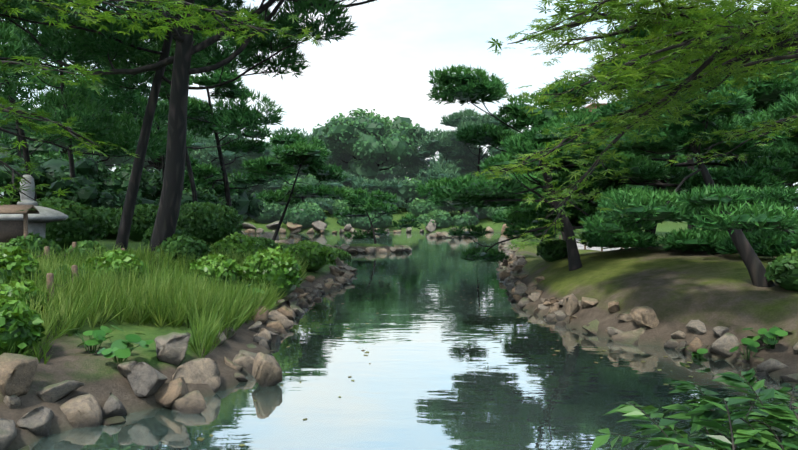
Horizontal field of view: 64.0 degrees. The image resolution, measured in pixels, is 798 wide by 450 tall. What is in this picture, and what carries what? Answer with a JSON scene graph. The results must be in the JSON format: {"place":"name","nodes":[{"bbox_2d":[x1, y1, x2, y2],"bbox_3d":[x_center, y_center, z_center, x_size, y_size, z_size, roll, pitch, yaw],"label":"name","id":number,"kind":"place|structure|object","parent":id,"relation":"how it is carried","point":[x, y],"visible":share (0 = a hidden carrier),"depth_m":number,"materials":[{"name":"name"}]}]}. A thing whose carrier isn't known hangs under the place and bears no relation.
{"place":"outdoors","nodes":[
{"label":"outdoors","id":0,"kind":"place"},
{"bbox_2d":[0,241,337,363],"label":"tall bank grass","id":1,"kind":"structure","parent":0,"point":[163,290],"depth_m":8.94,"materials":[{"name":"plant"}]},
{"bbox_2d":[0,197,797,449],"bbox_3d":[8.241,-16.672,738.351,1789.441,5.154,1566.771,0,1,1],"label":"ground","id":2,"kind":"structure","parent":0,"point":[677,290],"depth_m":9.73,"materials":[{"name":"soil"}]},
{"bbox_2d":[0,418,16,449],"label":"shore rock","id":3,"kind":"object","parent":2,"relation":"on","point":[8,432],"visible":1,"depth_m":5.33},
{"bbox_2d":[3,394,20,408],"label":"shore rock","id":4,"kind":"object","parent":2,"relation":"on","point":[13,401],"visible":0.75,"depth_m":5.81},
{"bbox_2d":[0,152,25,197],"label":"understorey","id":5,"kind":"object","parent":2,"relation":"on","point":[6,178],"visible":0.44,"depth_m":30.16,"materials":[{"name":"green plant"}]},
{"bbox_2d":[0,353,38,395],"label":"boulder","id":6,"kind":"object","parent":2,"relation":"on","point":[17,373],"visible":0.96,"depth_m":5.90,"materials":[{"name":"stone"}]},
{"bbox_2d":[0,205,39,241],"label":"wooden sign","id":7,"kind":"object","parent":2,"relation":"on","point":[10,229],"visible":0.68,"depth_m":11.80,"materials":[{"name":"brown wood"}]},
{"bbox_2d":[0,246,42,286],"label":"shrub","id":8,"kind":"object","parent":2,"relation":"on","point":[14,258],"visible":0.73,"depth_m":8.76,"materials":[{"name":"green plant"}]},
{"bbox_2d":[0,295,45,353],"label":"shrub","id":9,"kind":"object","parent":2,"relation":"on","point":[21,321],"visible":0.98,"depth_m":6.64,"materials":[{"name":"green plant"}]},
{"bbox_2d":[0,279,46,313],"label":"shrub","id":10,"kind":"object","parent":2,"relation":"on","point":[17,288],"visible":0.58,"depth_m":7.89,"materials":[{"name":"green plant"}]},
{"bbox_2d":[1,232,60,259],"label":"shrub","id":11,"kind":"object","parent":2,"relation":"on","point":[34,240],"visible":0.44,"depth_m":11.70,"materials":[{"name":"green plant"}]},
{"bbox_2d":[0,130,64,204],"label":"understorey","id":12,"kind":"object","parent":2,"relation":"on","point":[41,149],"visible":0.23,"depth_m":47.78,"materials":[{"name":"green plant"}]},
{"bbox_2d":[0,175,68,237],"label":"stone lantern","id":13,"kind":"object","parent":2,"relation":"on","point":[39,221],"visible":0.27,"depth_m":14.17,"materials":[{"name":"grey"}]},
{"bbox_2d":[16,406,53,435],"bbox_3d":[-3.248,1.784,5.744,0.235,0.281,0.349,8,12,7],"label":"shore rock","id":14,"kind":"object","parent":2,"relation":"on","point":[37,421],"visible":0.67,"depth_m":5.68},
{"bbox_2d":[0,30,78,159],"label":"pine","id":15,"kind":"object","parent":2,"relation":"on","point":[38,135],"visible":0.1,"depth_m":40.96,"materials":[{"name":"green plant"}]},
{"bbox_2d":[2,151,110,204],"bbox_3d":[-18.286,-1.980,34.566,6.018,3.940,5.547,1,2,32],"label":"understorey","id":16,"kind":"object","parent":2,"relation":"on","point":[56,168],"visible":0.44,"depth_m":33.24,"materials":[{"name":"green plant"}]},
{"bbox_2d":[36,380,83,402],"bbox_3d":[-3.315,1.623,6.218,0.326,0.212,0.360,-19,8,19],"label":"shore rock","id":17,"kind":"object","parent":2,"relation":"on","point":[56,392],"visible":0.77,"depth_m":6.12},
{"bbox_2d":[37,196,108,250],"bbox_3d":[-9.190,0.070,17.289,2.517,1.731,2.503,0,1,1],"label":"shrub","id":18,"kind":"object","parent":2,"relation":"on","point":[87,223],"visible":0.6,"depth_m":16.82,"materials":[{"name":"green plant"}]},
{"bbox_2d":[25,89,125,169],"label":"tree","id":19,"kind":"object","parent":2,"relation":"on","point":[107,160],"visible":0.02,"depth_m":65.32,"materials":[{"name":"green plant"}]},
{"bbox_2d":[36,176,123,208],"bbox_3d":[-12.987,-0.793,26.193,3.284,2.473,2.967,0,1,1],"label":"understorey","id":20,"kind":"object","parent":2,"relation":"on","point":[84,190],"visible":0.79,"depth_m":25.40,"materials":[{"name":"green plant"}]},
{"bbox_2d":[0,4,161,200],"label":"pine","id":21,"kind":"object","parent":2,"relation":"on","point":[3,39],"visible":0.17,"depth_m":22.85,"materials":[{"name":"green plant"}]},
{"bbox_2d":[60,393,102,427],"bbox_3d":[-3.036,1.798,6.071,0.526,0.289,0.319,16,11,26],"label":"shore rock","id":22,"kind":"object","parent":2,"relation":"on","point":[82,411],"visible":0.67,"depth_m":5.99,"materials":[{"name":"stone"}]},
{"bbox_2d":[0,1,169,177],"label":"pine","id":23,"kind":"object","parent":2,"relation":"on","point":[40,79],"visible":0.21,"depth_m":29.63,"materials":[{"name":"green plant"}]},
{"bbox_2d":[46,248,124,308],"bbox_3d":[-5.003,0.878,10.558,0.213,0.755,4.077,0,1,-11],"label":"rope fence","id":24,"kind":"object","parent":2,"relation":"on","point":[49,277],"visible":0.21,"depth_m":8.59,"materials":[{"name":"brown wood"}]},
{"bbox_2d":[64,240,107,257],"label":"shrub","id":25,"kind":"object","parent":2,"relation":"on","point":[87,244],"visible":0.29,"depth_m":12.54,"materials":[{"name":"green plant"}]},
{"bbox_2d":[0,12,172,160],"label":"pine","id":26,"kind":"object","parent":2,"relation":"on","point":[99,129],"visible":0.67,"depth_m":17.83,"materials":[{"name":"green plant"}]},
{"bbox_2d":[30,9,157,165],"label":"pine","id":27,"kind":"object","parent":2,"relation":"on","point":[53,153],"visible":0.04,"depth_m":45.91,"materials":[{"name":"green plant"}]},
{"bbox_2d":[95,206,122,239],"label":"shrub","id":28,"kind":"object","parent":2,"relation":"on","point":[108,213],"visible":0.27,"depth_m":22.41,"materials":[{"name":"green plant"}]},
{"bbox_2d":[101,392,125,417],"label":"shore rock","id":29,"kind":"object","parent":2,"relation":"on","point":[113,406],"visible":0.67,"depth_m":6.23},
{"bbox_2d":[103,416,125,425],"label":"shore rock","id":30,"kind":"object","parent":2,"relation":"on","point":[113,420],"visible":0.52,"depth_m":6.08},
{"bbox_2d":[80,248,150,281],"bbox_3d":[-4.696,0.866,10.574,1.129,0.949,1.117,0,1,1],"label":"shrub","id":31,"kind":"object","parent":2,"relation":"on","point":[119,256],"visible":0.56,"depth_m":10.36,"materials":[{"name":"green plant"}]},
{"bbox_2d":[117,361,140,376],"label":"shore rock","id":32,"kind":"object","parent":2,"relation":"on","point":[124,368],"visible":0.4,"depth_m":6.66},
{"bbox_2d":[98,163,160,198],"bbox_3d":[-17.448,-1.831,38.218,5.754,3.816,5.234,1,1,27],"label":"understorey","id":33,"kind":"object","parent":2,"relation":"on","point":[119,177],"visible":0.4,"depth_m":37.30,"materials":[{"name":"green plant"}]},
{"bbox_2d":[109,203,158,241],"bbox_3d":[-8.671,0.025,21.872,2.038,1.533,2.266,1,1,22],"label":"shrub","id":34,"kind":"object","parent":2,"relation":"on","point":[144,217],"visible":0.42,"depth_m":21.17,"materials":[{"name":"green plant"}]},
{"bbox_2d":[116,187,159,208],"bbox_3d":[-12.435,-0.761,30.518,2.964,2.058,3.308,1,2,32],"label":"understorey","id":35,"kind":"object","parent":2,"relation":"on","point":[139,200],"visible":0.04,"depth_m":29.84,"materials":[{"name":"green plant"}]},
{"bbox_2d":[76,12,215,177],"bbox_3d":[-15.466,-6.902,39.906,9.236,14.870,9.045,0,1,1],"label":"pine","id":36,"kind":"object","parent":2,"relation":"on","point":[197,124],"visible":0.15,"depth_m":39.90,"materials":[{"name":"green plant"}]},
{"bbox_2d":[127,362,167,396],"bbox_3d":[-2.623,1.597,6.619,0.456,0.326,0.295,12,-7,11],"label":"boulder","id":37,"kind":"object","parent":2,"relation":"on","point":[145,379],"visible":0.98,"depth_m":6.55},
{"bbox_2d":[112,100,191,172],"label":"tree","id":38,"kind":"object","parent":2,"relation":"on","point":[119,160],"visible":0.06,"depth_m":68.64,"materials":[{"name":"green plant"}]},
{"bbox_2d":[0,0,321,211],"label":"maple","id":39,"kind":"object","parent":2,"relation":"on","point":[16,111],"visible":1,"depth_m":4.62,"materials":[{"name":"green plant"}]},
{"bbox_2d":[141,225,189,245],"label":"shrub","id":40,"kind":"object","parent":2,"relation":"on","point":[147,236],"visible":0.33,"depth_m":17.61,"materials":[{"name":"green plant"}]},
{"bbox_2d":[47,1,286,202],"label":"pine","id":41,"kind":"object","parent":2,"relation":"on","point":[230,118],"visible":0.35,"depth_m":30.26,"materials":[{"name":"green plant"}]},
{"bbox_2d":[154,377,187,407],"bbox_3d":[-2.409,1.781,6.711,0.473,0.436,0.639,11,-5,-32],"label":"shore rock","id":42,"kind":"object","parent":2,"relation":"on","point":[167,394],"visible":0.52,"depth_m":6.54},
{"bbox_2d":[154,332,190,364],"bbox_3d":[-2.574,1.408,7.239,0.352,0.393,0.396,-1,2,-36],"label":"shore rock","id":43,"kind":"object","parent":2,"relation":"on","point":[171,348],"visible":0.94,"depth_m":7.12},
{"bbox_2d":[142,168,208,200],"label":"understorey","id":44,"kind":"object","parent":2,"relation":"on","point":[155,175],"visible":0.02,"depth_m":42.66,"materials":[{"name":"green plant"}]},
{"bbox_2d":[0,0,357,250],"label":"pine","id":45,"kind":"object","parent":2,"relation":"on","point":[287,46],"visible":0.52,"depth_m":15.23,"materials":[{"name":"green plant"}]},
{"bbox_2d":[154,233,209,265],"bbox_3d":[-4.897,0.686,14.505,1.268,1.064,1.291,0,1,1],"label":"shrub","id":46,"kind":"object","parent":2,"relation":"on","point":[182,242],"visible":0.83,"depth_m":14.16,"materials":[{"name":"green plant"}]},
{"bbox_2d":[171,390,205,413],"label":"shore rock","id":47,"kind":"object","parent":2,"relation":"on","point":[193,402],"visible":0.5,"depth_m":6.41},
{"bbox_2d":[0,0,378,255],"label":"pine","id":48,"kind":"object","parent":2,"relation":"on","point":[166,220],"visible":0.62,"depth_m":14.25,"materials":[{"name":"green plant"}]},
{"bbox_2d":[172,358,220,392],"bbox_3d":[-2.279,1.728,7.085,0.382,0.453,0.568,-26,4,35],"label":"shore rock","id":49,"kind":"object","parent":2,"relation":"on","point":[201,371],"visible":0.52,"depth_m":7.06,"materials":[{"name":"stone"}]},
{"bbox_2d":[181,186,226,205],"bbox_3d":[-11.604,-0.856,36.175,3.317,2.671,3.379,0,1,1],"label":"understorey","id":50,"kind":"object","parent":2,"relation":"on","point":[202,197],"visible":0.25,"depth_m":35.72,"materials":[{"name":"green plant"}]},
{"bbox_2d":[177,201,243,246],"bbox_3d":[-6.870,0.072,22.446,2.610,1.848,2.636,1,2,42],"label":"shrub","id":51,"kind":"object","parent":2,"relation":"on","point":[208,222],"visible":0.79,"depth_m":21.65,"materials":[{"name":"green plant"}]},
{"bbox_2d":[159,130,274,178],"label":"pine","id":52,"kind":"object","parent":2,"relation":"on","point":[207,156],"visible":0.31,"depth_m":64.04,"materials":[{"name":"green plant"}]},
{"bbox_2d":[188,253,245,289],"bbox_3d":[-3.449,0.989,12.062,1.099,0.954,1.032,0,1,1],"label":"shrub","id":53,"kind":"object","parent":2,"relation":"on","point":[214,263],"visible":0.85,"depth_m":11.79,"materials":[{"name":"green plant"}]},
{"bbox_2d":[160,54,292,206],"bbox_3d":[-10.794,-5.161,40.181,8.030,12.056,7.977,0,1,1],"label":"tiered pine","id":54,"kind":"object","parent":2,"relation":"on","point":[225,189],"visible":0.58,"depth_m":39.62,"materials":[{"name":"green plant"}]},
{"bbox_2d":[210,231,263,258],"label":"shrub","id":55,"kind":"object","parent":2,"relation":"on","point":[243,242],"visible":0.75,"depth_m":15.31,"materials":[{"name":"green plant"}]},
{"bbox_2d":[215,169,265,217],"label":"understorey","id":56,"kind":"object","parent":2,"relation":"on","point":[242,201],"visible":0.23,"depth_m":49.68,"materials":[{"name":"green plant"}]},
{"bbox_2d":[233,353,253,372],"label":"shore rock","id":57,"kind":"object","parent":2,"relation":"on","point":[246,361],"visible":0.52,"depth_m":7.96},
{"bbox_2d":[211,138,307,178],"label":"pine","id":58,"kind":"object","parent":2,"relation":"on","point":[249,158],"visible":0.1,"depth_m":66.38,"materials":[{"name":"green plant"}]},
{"bbox_2d":[250,236,277,250],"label":"shrub","id":59,"kind":"object","parent":2,"relation":"on","point":[269,242],"visible":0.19,"depth_m":20.60,"materials":[{"name":"green plant"}]},
{"bbox_2d":[250,202,281,222],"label":"shore shrub","id":60,"kind":"object","parent":2,"relation":"on","point":[268,216],"visible":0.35,"depth_m":58.56,"materials":[{"name":"green plant"}]},
{"bbox_2d":[246,181,291,204],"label":"shore pine","id":61,"kind":"object","parent":2,"relation":"on","point":[273,186],"visible":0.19,"depth_m":65.38,"materials":[{"name":"green plant"}]},
{"bbox_2d":[241,246,302,298],"bbox_3d":[-2.582,1.022,12.865,1.321,1.208,1.327,0,1,1],"label":"shrub","id":62,"kind":"object","parent":2,"relation":"on","point":[279,265],"visible":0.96,"depth_m":12.46,"materials":[{"name":"green plant"}]},
{"bbox_2d":[266,321,287,333],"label":"shore rock","id":63,"kind":"object","parent":2,"relation":"on","point":[277,326],"visible":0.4,"depth_m":10.45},
{"bbox_2d":[276,305,295,319],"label":"shore rock","id":64,"kind":"object","parent":2,"relation":"on","point":[289,313],"visible":0.62,"depth_m":11.81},
{"bbox_2d":[275,174,315,200],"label":"shore tree","id":65,"kind":"object","parent":2,"relation":"on","point":[309,177],"visible":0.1,"depth_m":66.12,"materials":[{"name":"green plant"}]},
{"bbox_2d":[278,205,314,228],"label":"shore shrub","id":66,"kind":"object","parent":2,"relation":"on","point":[298,215],"visible":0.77,"depth_m":57.08,"materials":[{"name":"green plant"}]},
{"bbox_2d":[239,130,354,240],"bbox_3d":[-4.344,-1.438,28.212,5.073,5.364,5.657,0,1,1],"label":"leaning pine","id":67,"kind":"object","parent":2,"relation":"on","point":[301,152],"visible":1,"depth_m":27.41,"materials":[{"name":"green plant"}]},
{"bbox_2d":[269,127,330,177],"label":"tree","id":68,"kind":"object","parent":2,"relation":"on","point":[309,137],"visible":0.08,"depth_m":77.57,"materials":[{"name":"green plant"}]},
{"bbox_2d":[289,239,335,271],"bbox_3d":[-2.388,0.898,17.153,1.401,1.034,1.420,0,1,1],"label":"shrub","id":69,"kind":"object","parent":2,"relation":"on","point":[320,255],"visible":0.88,"depth_m":16.77,"materials":[{"name":"green plant"}]},
{"bbox_2d":[284,178,345,210],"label":"shore pine","id":70,"kind":"object","parent":2,"relation":"on","point":[322,203],"visible":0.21,"depth_m":63.36,"materials":[{"name":"green plant"}]},
{"bbox_2d":[304,206,326,221],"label":"shore shrub","id":71,"kind":"object","parent":2,"relation":"on","point":[318,214],"visible":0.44,"depth_m":58.11,"materials":[{"name":"green plant"}]},
{"bbox_2d":[311,124,355,173],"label":"tree","id":72,"kind":"object","parent":2,"relation":"on","point":[347,159],"visible":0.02,"depth_m":89.84,"materials":[{"name":"green plant"}]},
{"bbox_2d":[313,170,362,188],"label":"tree","id":73,"kind":"object","parent":2,"relation":"on","point":[349,179],"visible":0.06,"depth_m":70.41,"materials":[{"name":"green plant"}]},
{"bbox_2d":[327,199,349,213],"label":"shrub","id":74,"kind":"object","parent":2,"relation":"on","point":[337,205],"visible":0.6,"depth_m":62.71,"materials":[{"name":"green plant"}]},
{"bbox_2d":[302,164,405,182],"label":"forest tree","id":75,"kind":"object","parent":2,"relation":"on","point":[392,170],"visible":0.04,"depth_m":116.52,"materials":[{"name":"green plant"}]},
{"bbox_2d":[353,213,377,229],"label":"shore shrub","id":76,"kind":"object","parent":2,"relation":"on","point":[363,223],"visible":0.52,"depth_m":57.77,"materials":[{"name":"green plant"}]},
{"bbox_2d":[317,108,429,180],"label":"tree","id":77,"kind":"object","parent":2,"relation":"on","point":[371,142],"visible":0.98,"depth_m":81.44,"materials":[{"name":"green plant"}]},
{"bbox_2d":[332,186,421,243],"bbox_3d":[-1.241,-0.413,31.977,3.863,3.149,4.295,-1,2,-44],"label":"island pine","id":78,"kind":"object","parent":2,"relation":"on","point":[376,199],"visible":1,"depth_m":31.74,"materials":[{"name":"green plant"}]},
{"bbox_2d":[370,211,392,227],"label":"shore shrub","id":79,"kind":"object","parent":2,"relation":"on","point":[385,221],"visible":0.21,"depth_m":59.48,"materials":[{"name":"green plant"}]},
{"bbox_2d":[351,175,413,207],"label":"shore pine","id":80,"kind":"object","parent":2,"relation":"on","point":[385,185],"visible":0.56,"depth_m":65.89,"materials":[{"name":"green plant"}]},
{"bbox_2d":[394,176,421,210],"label":"shore tree","id":81,"kind":"object","parent":2,"relation":"on","point":[402,191],"visible":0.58,"depth_m":65.74,"materials":[{"name":"green plant"}]},
{"bbox_2d":[407,198,430,215],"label":"shrub","id":82,"kind":"object","parent":2,"relation":"on","point":[418,206],"visible":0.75,"depth_m":63.99,"materials":[{"name":"green plant"}]},
{"bbox_2d":[67,282,787,362],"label":"leafy plants","id":83,"kind":"object","parent":2,"relation":"on","point":[119,350],"visible":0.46,"depth_m":7.19,"materials":[{"name":"green plant"}]},
{"bbox_2d":[414,167,460,185],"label":"shore pine","id":84,"kind":"object","parent":2,"relation":"on","point":[427,174],"visible":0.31,"depth_m":72.55,"materials":[{"name":"green plant"}]},
{"bbox_2d":[424,211,452,227],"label":"shrub","id":85,"kind":"object","parent":2,"relation":"on","point":[442,219],"visible":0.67,"depth_m":60.49,"materials":[{"name":"green plant"}]},
{"bbox_2d":[396,127,486,179],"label":"tree","id":86,"kind":"object","parent":2,"relation":"on","point":[431,143],"visible":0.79,"depth_m":81.44,"materials":[{"name":"green plant"}]},
{"bbox_2d":[437,204,484,214],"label":"shore tree","id":87,"kind":"object","parent":2,"relation":"on","point":[472,209],"visible":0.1,"depth_m":63.41,"materials":[{"name":"green plant"}]},
{"bbox_2d":[451,213,470,225],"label":"shrub","id":88,"kind":"object","parent":2,"relation":"on","point":[457,220],"visible":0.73,"depth_m":61.12,"materials":[{"name":"green plant"}]},
{"bbox_2d":[429,152,494,177],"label":"tree","id":89,"kind":"object","parent":2,"relation":"on","point":[441,157],"visible":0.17,"depth_m":96.08,"materials":[{"name":"green plant"}]},
{"bbox_2d":[440,107,516,178],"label":"pine","id":90,"kind":"object","parent":2,"relation":"on","point":[458,120],"visible":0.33,"depth_m":78.32,"materials":[{"name":"green plant"}]},
{"bbox_2d":[413,63,670,270],"bbox_3d":[3.357,-1.167,14.504,5.494,4.571,6.107,1,1,28],"label":"cloud pine","id":91,"kind":"object","parent":2,"relation":"on","point":[466,190],"visible":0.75,"depth_m":13.81,"materials":[{"name":"green plant"}]},
{"bbox_2d":[490,171,607,243],"bbox_3d":[5.346,-0.261,21.055,4.309,3.173,4.405,0,1,1],"label":"tree","id":92,"kind":"object","parent":2,"relation":"on","point":[522,206],"visible":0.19,"depth_m":20.77,"materials":[{"name":"green plant"}]},
{"bbox_2d":[536,238,567,261],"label":"shrub","id":93,"kind":"object","parent":2,"relation":"on","point":[552,250],"visible":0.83,"depth_m":16.23,"materials":[{"name":"green plant"}]},
{"bbox_2d":[562,293,579,315],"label":"boulder","id":94,"kind":"object","parent":2,"relation":"on","point":[570,302],"visible":0.92,"depth_m":11.43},
{"bbox_2d":[582,319,598,334],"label":"shore rock","id":95,"kind":"object","parent":2,"relation":"on","point":[592,328],"visible":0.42,"depth_m":10.54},
{"bbox_2d":[612,326,646,344],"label":"shore rock","id":96,"kind":"object","parent":2,"relation":"on","point":[631,337],"visible":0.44,"depth_m":9.80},
{"bbox_2d":[474,0,797,249],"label":"maple","id":97,"kind":"object","parent":2,"relation":"on","point":[741,24],"visible":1,"depth_m":5.11,"materials":[{"name":"green plant"}]},
{"bbox_2d":[630,306,658,328],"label":"boulder","id":98,"kind":"object","parent":2,"relation":"on","point":[645,316],"visible":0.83,"depth_m":9.85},
{"bbox_2d":[504,15,796,254],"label":"cloud pine","id":99,"kind":"object","parent":2,"relation":"on","point":[695,240],"visible":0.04,"depth_m":14.58,"materials":[{"name":"green plant"}]},
{"bbox_2d":[542,5,797,257],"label":"cloud pine","id":100,"kind":"object","parent":2,"relation":"on","point":[772,244],"visible":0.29,"depth_m":12.73,"materials":[{"name":"green plant"}]},
{"bbox_2d":[641,153,728,229],"bbox_3d":[13.209,-3.579,29.841,9.074,9.492,9.242,0,1,1],"label":"tall pine","id":101,"kind":"object","parent":2,"relation":"on","point":[687,162],"depth_m":29.68,"materials":[{"name":"green plant"}]},
{"bbox_2d":[580,78,797,286],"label":"leaning pine","id":102,"kind":"object","parent":2,"relation":"on","point":[726,202],"visible":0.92,"depth_m":9.61,"materials":[{"name":"green plant"}]},
{"bbox_2d":[684,337,702,353],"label":"shore rock","id":103,"kind":"object","parent":2,"relation":"on","point":[695,344],"visible":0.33,"depth_m":9.04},
{"bbox_2d":[590,368,797,449],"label":"bush","id":104,"kind":"object","parent":2,"relation":"on","point":[764,433],"visible":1,"depth_m":3.58,"materials":[{"name":"green plant"}]},
{"bbox_2d":[686,320,706,334],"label":"shore rock","id":105,"kind":"object","parent":2,"relation":"on","point":[696,327],"visible":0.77,"depth_m":9.36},
{"bbox_2d":[709,333,739,356],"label":"shore rock","id":106,"kind":"object","parent":2,"relation":"on","point":[724,344],"visible":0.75,"depth_m":8.63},
{"bbox_2d":[746,116,797,184],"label":"pine","id":107,"kind":"object","parent":2,"relation":"on","point":[790,144],"visible":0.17,"depth_m":24.11,"materials":[{"name":"green plant"}]},
{"bbox_2d":[756,358,788,372],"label":"shore rock","id":108,"kind":"object","parent":2,"relation":"on","point":[770,365],"visible":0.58,"depth_m":7.83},
{"bbox_2d":[764,249,797,290],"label":"shrub","id":109,"kind":"object","parent":2,"relation":"on","point":[781,270],"visible":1,"depth_m":9.37,"materials":[{"name":"green plant"}]},
{"bbox_2d":[0,0,797,209],"label":"sky","id":110,"kind":"structure","parent":0,"point":[384,67],"materials":[{"name":"white"}]},
{"bbox_2d":[16,232,797,449],"bbox_3d":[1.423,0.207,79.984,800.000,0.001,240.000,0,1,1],"label":"pond water","id":111,"kind":"structure","parent":0,"point":[452,371],"depth_m":7.60,"materials":[{"name":"liquid"}]},
{"bbox_2d":[251,352,281,386],"bbox_3d":[-1.593,1.691,7.404,0.440,0.463,0.291,1,2,42],"label":"boulder","id":112,"kind":"object","parent":111,"relation":"in","point":[266,370],"visible":0.94,"depth_m":7.30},
{"bbox_2d":[197,253,766,445],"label":"floating leaves","id":113,"kind":"object","parent":111,"relation":"on","point":[200,438],"visible":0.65,"depth_m":8.80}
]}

